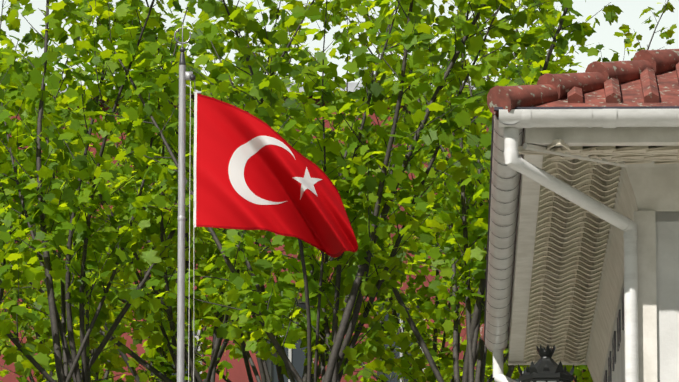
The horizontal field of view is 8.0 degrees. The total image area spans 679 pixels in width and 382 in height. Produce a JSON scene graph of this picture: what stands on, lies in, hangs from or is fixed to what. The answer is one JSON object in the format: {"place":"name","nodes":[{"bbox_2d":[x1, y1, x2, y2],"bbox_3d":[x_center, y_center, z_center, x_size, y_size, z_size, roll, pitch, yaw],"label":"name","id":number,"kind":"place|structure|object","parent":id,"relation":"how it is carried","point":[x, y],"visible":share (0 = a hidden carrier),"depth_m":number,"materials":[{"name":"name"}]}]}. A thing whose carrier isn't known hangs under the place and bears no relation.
{"place":"outdoors","nodes":[
{"label":"outdoors","id":0,"kind":"place"},
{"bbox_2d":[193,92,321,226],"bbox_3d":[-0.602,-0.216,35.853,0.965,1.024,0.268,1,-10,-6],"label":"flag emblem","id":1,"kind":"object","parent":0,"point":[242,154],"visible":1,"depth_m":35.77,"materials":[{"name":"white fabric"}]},
{"bbox_2d":[0,82,582,381],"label":"red building","id":2,"kind":"structure","parent":0,"point":[238,371],"depth_m":80.89,"materials":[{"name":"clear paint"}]},
{"bbox_2d":[0,0,676,381],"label":"plane tree","id":3,"kind":"object","parent":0,"point":[128,204],"depth_m":47.46,"materials":[{"name":"green plant"}]},
{"bbox_2d":[0,0,678,84],"label":"sky","id":4,"kind":"structure","parent":0,"point":[632,10],"materials":[{"name":"white"}]},
{"bbox_2d":[480,49,678,381],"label":"house","id":5,"kind":"structure","parent":0,"point":[582,266],"depth_m":28.53,"materials":[{"name":"white paint"}]},
{"bbox_2d":[518,344,573,381],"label":"street lantern","id":6,"kind":"object","parent":5,"relation":"attached to","point":[546,367],"visible":1,"depth_m":31.06,"materials":[{"name":"black metal"}]},
{"label":"paved square","id":7,"kind":"object","parent":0,"visible":0},
{"bbox_2d":[174,25,195,381],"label":"flag pole","id":8,"kind":"object","parent":7,"relation":"on","point":[184,75],"visible":1,"depth_m":35.66,"materials":[{"name":"metal"}]},
{"bbox_2d":[188,80,195,381],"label":"halyard","id":9,"kind":"object","parent":8,"relation":"attached to","point":[189,236],"visible":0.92,"depth_m":35.64,"materials":[{"name":"fabric"}]},
{"bbox_2d":[196,93,357,257],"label":"flag hems","id":10,"kind":"object","parent":8,"relation":"attached to","point":[259,228],"visible":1,"depth_m":35.81,"materials":[{"name":"red fabric"}]},
{"bbox_2d":[196,95,357,257],"bbox_3d":[-0.454,-0.138,35.859,1.212,1.167,0.452,6,-11,-29],"label":"flag cloth","id":11,"kind":"object","parent":10,"relation":"attached to","point":[271,171],"visible":1,"depth_m":35.80,"materials":[{"name":"red fabric"}]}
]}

